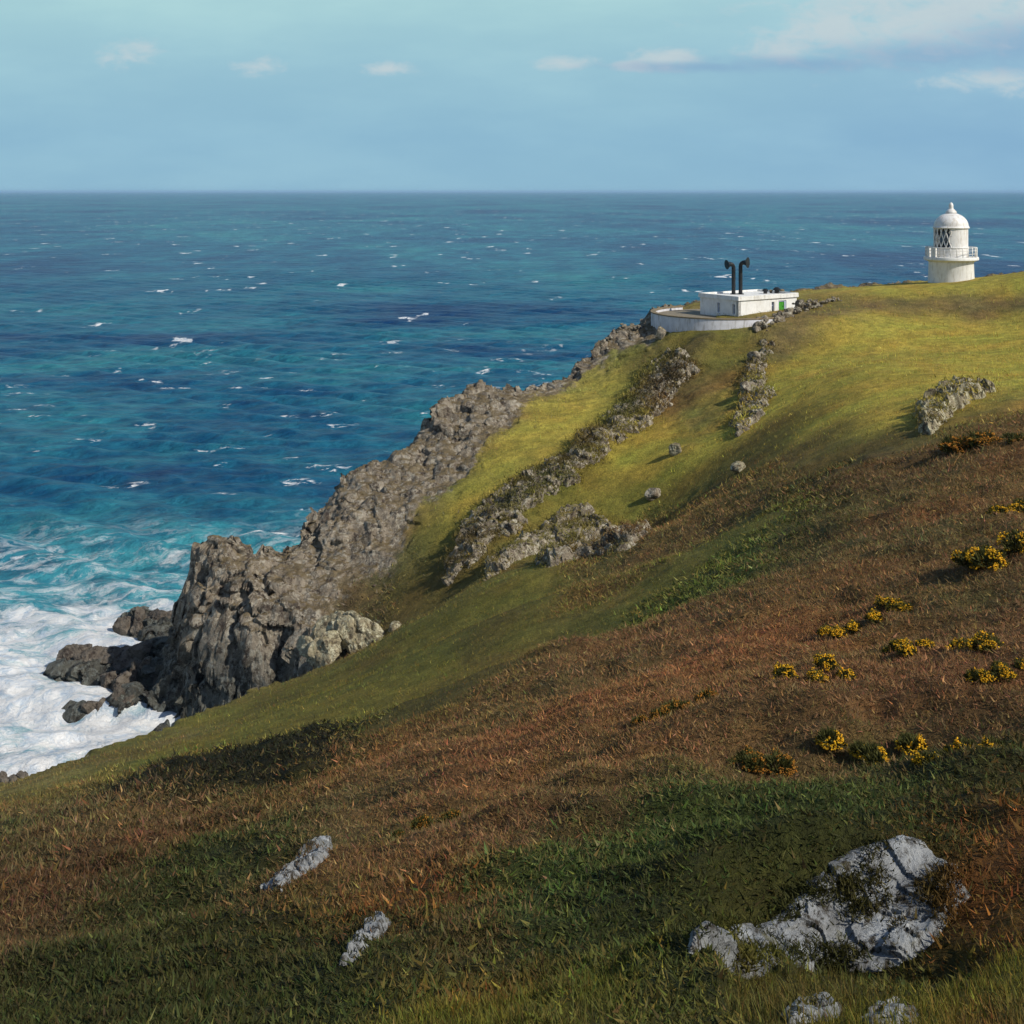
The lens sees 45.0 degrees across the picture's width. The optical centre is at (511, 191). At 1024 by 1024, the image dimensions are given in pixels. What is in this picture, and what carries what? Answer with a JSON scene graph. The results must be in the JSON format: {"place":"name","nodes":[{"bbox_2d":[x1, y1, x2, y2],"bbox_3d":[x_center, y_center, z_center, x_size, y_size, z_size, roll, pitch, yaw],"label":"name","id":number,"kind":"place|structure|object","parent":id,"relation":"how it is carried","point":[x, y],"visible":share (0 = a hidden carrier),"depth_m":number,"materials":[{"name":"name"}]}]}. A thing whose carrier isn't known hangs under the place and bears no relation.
{"place":"outdoors","nodes":[
{"label":"outdoors","id":0,"kind":"place"},
{"bbox_2d":[0,281,900,783],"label":"cliff","id":1,"kind":"structure","parent":0,"point":[224,635],"depth_m":106.31,"materials":[{"name":"grey stone"}]},
{"bbox_2d":[0,271,1023,1023],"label":"ground","id":2,"kind":"structure","parent":0,"point":[376,515],"depth_m":53.10,"materials":[{"name":"green plant"}]},
{"bbox_2d":[260,835,332,892],"bbox_3d":[-2.767,8.944,16.284,1.035,2.198,5.103,0,0,0],"label":"heather rock","id":3,"kind":"object","parent":2,"relation":"on","point":[314,856],"visible":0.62,"depth_m":16.02,"materials":[{"name":"grey stone"}]},
{"bbox_2d":[296,610,400,667],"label":"rock outcrop","id":4,"kind":"object","parent":2,"relation":"on","point":[332,637],"visible":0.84,"depth_m":93.48,"materials":[{"name":"stone"}]},
{"bbox_2d":[338,911,391,965],"bbox_3d":[-1.159,5.875,9.688,0.373,1.437,2.768,0,0,0],"label":"heather rock","id":5,"kind":"object","parent":2,"relation":"on","point":[376,928],"visible":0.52,"depth_m":10.15,"materials":[{"name":"grey stone"}]},
{"bbox_2d":[386,808,462,841],"bbox_3d":[-1.197,8.880,17.317,1.267,0.445,0.577,0,0,-31],"label":"gorse bush","id":6,"kind":"object","parent":2,"relation":"on","point":[419,822],"visible":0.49,"depth_m":17.20,"materials":[{"name":"green plant"}]},
{"bbox_2d":[0,407,1023,997],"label":"heather","id":7,"kind":"object","parent":2,"relation":"on","point":[740,675],"visible":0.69,"depth_m":26.59,"materials":[{"name":"brown plant"}]},
{"bbox_2d":[0,454,1023,1023],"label":"scrub","id":8,"kind":"object","parent":2,"relation":"on","point":[584,878],"visible":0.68,"depth_m":10.80,"materials":[{"name":"green plant"}]},
{"bbox_2d":[0,759,1023,1023],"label":"bracken","id":9,"kind":"object","parent":2,"relation":"on","point":[204,913],"visible":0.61,"depth_m":11.92,"materials":[{"name":"brown plant"}]},
{"bbox_2d":[483,502,650,581],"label":"rock outcrop","id":10,"kind":"object","parent":2,"relation":"on","point":[566,554],"visible":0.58,"depth_m":96.25,"materials":[{"name":"stone"}]},
{"bbox_2d":[441,347,699,585],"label":"rock ridge","id":11,"kind":"object","parent":2,"relation":"on","point":[505,525],"visible":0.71,"depth_m":111.11,"materials":[{"name":"stone"}]},
{"bbox_2d":[598,323,640,349],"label":"stone wall","id":12,"kind":"structure","parent":2,"relation":"on","point":[635,328],"depth_m":147.91,"materials":[{"name":"grey stone"}]},
{"bbox_2d":[254,335,999,1023],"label":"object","id":13,"kind":"object","parent":2,"relation":"on","point":[952,877],"visible":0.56,"depth_m":10.35,"materials":[{"name":"stone"}]},
{"bbox_2d":[644,487,660,500],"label":"boulder","id":14,"kind":"object","parent":2,"relation":"on","point":[651,494],"visible":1,"depth_m":104.77,"materials":[{"name":"stone"}]},
{"bbox_2d":[655,326,665,339],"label":"boulder","id":15,"kind":"object","parent":2,"relation":"on","point":[660,333],"visible":0.99,"depth_m":143.25,"materials":[{"name":"stone"}]},
{"bbox_2d":[630,687,717,726],"bbox_3d":[2.614,8.778,20.662,1.736,0.984,1.224,0,0,29],"label":"gorse bush","id":16,"kind":"object","parent":2,"relation":"on","point":[666,708],"visible":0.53,"depth_m":20.63,"materials":[{"name":"green plant"}]},
{"bbox_2d":[669,442,681,455],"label":"boulder","id":17,"kind":"object","parent":2,"relation":"on","point":[674,448],"visible":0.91,"depth_m":110.77,"materials":[{"name":"stone"}]},
{"bbox_2d":[361,913,1023,1023],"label":"grass","id":18,"kind":"structure","parent":2,"relation":"on","point":[580,1013],"depth_m":6.79,"materials":[{"name":"green plant"}]},
{"bbox_2d":[650,306,774,332],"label":"boundary wall","id":19,"kind":"structure","parent":2,"relation":"on","point":[670,323],"depth_m":142.55,"materials":[{"name":"white paint"}]},
{"bbox_2d":[730,461,745,472],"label":"boulder","id":20,"kind":"object","parent":2,"relation":"on","point":[737,466],"visible":0.81,"depth_m":95.60,"materials":[{"name":"stone"}]},
{"bbox_2d":[740,381,757,392],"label":"boulder","id":21,"kind":"object","parent":2,"relation":"on","point":[745,385],"visible":0.57,"depth_m":121.31,"materials":[{"name":"stone"}]},
{"bbox_2d":[728,339,776,436],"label":"rock outcrop","id":22,"kind":"object","parent":2,"relation":"on","point":[759,413],"visible":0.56,"depth_m":118.11,"materials":[{"name":"stone"}]},
{"bbox_2d":[747,351,760,361],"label":"boulder","id":23,"kind":"object","parent":2,"relation":"on","point":[756,354],"visible":0.67,"depth_m":131.99,"materials":[{"name":"stone"}]},
{"bbox_2d":[725,743,796,776],"bbox_3d":[3.319,7.726,16.760,0.743,0.460,1.108,0,0,-36],"label":"gorse bush","id":24,"kind":"object","parent":2,"relation":"on","point":[747,757],"visible":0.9,"depth_m":16.54,"materials":[{"name":"green plant"}]},
{"bbox_2d":[752,297,841,331],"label":"stone wall","id":25,"kind":"structure","parent":2,"relation":"on","point":[779,316],"depth_m":144.88,"materials":[{"name":"grey stone"}]},
{"bbox_2d":[781,991,843,1023],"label":"flat stone","id":26,"kind":"object","parent":2,"relation":"on","point":[821,1010],"visible":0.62,"depth_m":6.45,"materials":[{"name":"grey stone"}]},
{"bbox_2d":[771,652,857,683],"bbox_3d":[4.836,7.779,19.888,1.200,0.539,1.140,0,0,-17],"label":"gorse bush","id":27,"kind":"object","parent":2,"relation":"on","point":[825,660],"visible":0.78,"depth_m":20.01,"materials":[{"name":"yellow plant"}]},
{"bbox_2d":[687,835,970,979],"bbox_3d":[2.055,5.260,9.106,1.590,1.669,4.349,0,0,44],"label":"foreground rock","id":28,"kind":"object","parent":2,"relation":"on","point":[909,856],"visible":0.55,"depth_m":9.75,"materials":[{"name":"grey stone"}]},
{"bbox_2d":[815,606,883,639],"bbox_3d":[8.150,10.414,29.765,1.523,0.928,1.370,0,0,0],"label":"gorse bush","id":29,"kind":"object","parent":2,"relation":"on","point":[872,615],"visible":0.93,"depth_m":29.44,"materials":[{"name":"yellow plant"}]},
{"bbox_2d":[812,726,931,765],"bbox_3d":[4.939,7.435,16.811,1.127,0.426,1.425,0,0,-30],"label":"gorse bush","id":30,"kind":"object","parent":2,"relation":"on","point":[876,753],"visible":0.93,"depth_m":16.56,"materials":[{"name":"yellow plant"}]},
{"bbox_2d":[859,996,918,1023],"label":"flat stone","id":31,"kind":"object","parent":2,"relation":"on","point":[876,1007],"visible":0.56,"depth_m":6.46,"materials":[{"name":"grey stone"}]},
{"bbox_2d":[873,595,912,612],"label":"gorse bush","id":32,"kind":"object","parent":2,"relation":"on","point":[899,603],"visible":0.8,"depth_m":30.56,"materials":[{"name":"yellow plant"}]},
{"bbox_2d":[881,637,934,657],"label":"gorse bush","id":33,"kind":"object","parent":2,"relation":"on","point":[900,646],"visible":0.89,"depth_m":23.18,"materials":[{"name":"yellow plant"}]},
{"bbox_2d":[923,202,978,282],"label":"lighthouse","id":34,"kind":"object","parent":2,"relation":"on","point":[947,257],"visible":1,"depth_m":164.03,"materials":[{"name":"white paint"}]},
{"bbox_2d":[912,375,995,434],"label":"rock outcrop","id":35,"kind":"object","parent":2,"relation":"on","point":[956,400],"visible":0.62,"depth_m":82.30,"materials":[{"name":"stone"}]},
{"bbox_2d":[910,733,1009,766],"bbox_3d":[5.411,6.783,14.980,0.940,0.781,1.244,0,0,0],"label":"gorse bush","id":36,"kind":"object","parent":2,"relation":"on","point":[917,756],"visible":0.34,"depth_m":15.03,"materials":[{"name":"yellow plant"}]},
{"bbox_2d":[945,626,1005,653],"bbox_3d":[8.363,8.099,21.955,1.077,0.871,1.564,0,0,0],"label":"gorse bush","id":37,"kind":"object","parent":2,"relation":"on","point":[987,640],"visible":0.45,"depth_m":21.59,"materials":[{"name":"yellow plant"}]},
{"bbox_2d":[937,429,1023,453],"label":"gorse bush","id":38,"kind":"object","parent":2,"relation":"on","point":[958,444],"visible":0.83,"depth_m":60.06,"materials":[{"name":"yellow plant"}]},
{"bbox_2d":[949,528,1023,570],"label":"gorse bush","id":39,"kind":"object","parent":2,"relation":"on","point":[978,557],"visible":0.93,"depth_m":31.66,"materials":[{"name":"yellow plant"}]},
{"bbox_2d":[961,657,1023,684],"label":"gorse bush","id":40,"kind":"object","parent":2,"relation":"on","point":[996,667],"visible":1,"depth_m":18.11,"materials":[{"name":"yellow plant"}]},
{"bbox_2d":[985,498,1023,514],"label":"gorse bush","id":41,"kind":"object","parent":2,"relation":"on","point":[1016,504],"visible":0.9,"depth_m":39.73,"materials":[{"name":"yellow plant"}]},
{"bbox_2d":[0,192,1023,776],"bbox_3d":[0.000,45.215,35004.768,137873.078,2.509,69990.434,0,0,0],"label":"sea","id":42,"kind":"structure","parent":0,"point":[180,372],"depth_m":407.88,"materials":[{"name":"liquid"}]},
{"bbox_2d":[0,770,27,782],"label":"sea rock","id":43,"kind":"object","parent":42,"relation":"in","point":[4,777],"visible":0.55,"depth_m":93.96,"materials":[{"name":"grey stone"}]},
{"bbox_2d":[56,639,152,672],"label":"sea rock","id":44,"kind":"object","parent":42,"relation":"in","point":[118,658],"visible":0.69,"depth_m":117.64,"materials":[{"name":"grey stone"}]},
{"bbox_2d":[80,687,134,713],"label":"sea rock","id":45,"kind":"object","parent":42,"relation":"in","point":[87,707],"visible":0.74,"depth_m":107.21,"materials":[{"name":"grey stone"}]},
{"bbox_2d":[99,656,157,691],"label":"sea rock","id":46,"kind":"object","parent":42,"relation":"in","point":[111,680],"visible":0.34,"depth_m":110.88,"materials":[{"name":"grey stone"}]},
{"bbox_2d":[112,606,171,637],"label":"sea rock","id":47,"kind":"object","parent":42,"relation":"in","point":[125,625],"visible":0.45,"depth_m":127.02,"materials":[{"name":"grey stone"}]},
{"bbox_2d":[0,0,1023,191],"label":"sky","id":48,"kind":"structure","parent":0,"point":[96,95],"materials":[{"name":"blue"}]},
{"bbox_2d":[658,309,715,317],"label":"courtyard","id":49,"kind":"structure","parent":0,"point":[690,312],"depth_m":151.77,"materials":[{"name":"grey concrete"}]},
{"bbox_2d":[698,257,798,316],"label":"fog signal building","id":50,"kind":"structure","parent":49,"relation":"on","point":[739,302],"depth_m":149.26,"materials":[{"name":"white paint"}]},
{"bbox_2d":[779,301,783,309],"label":"door","id":51,"kind":"structure","parent":50,"relation":"in","point":[781,304],"depth_m":149.86,"materials":[{"name":"green paint"}]}
]}

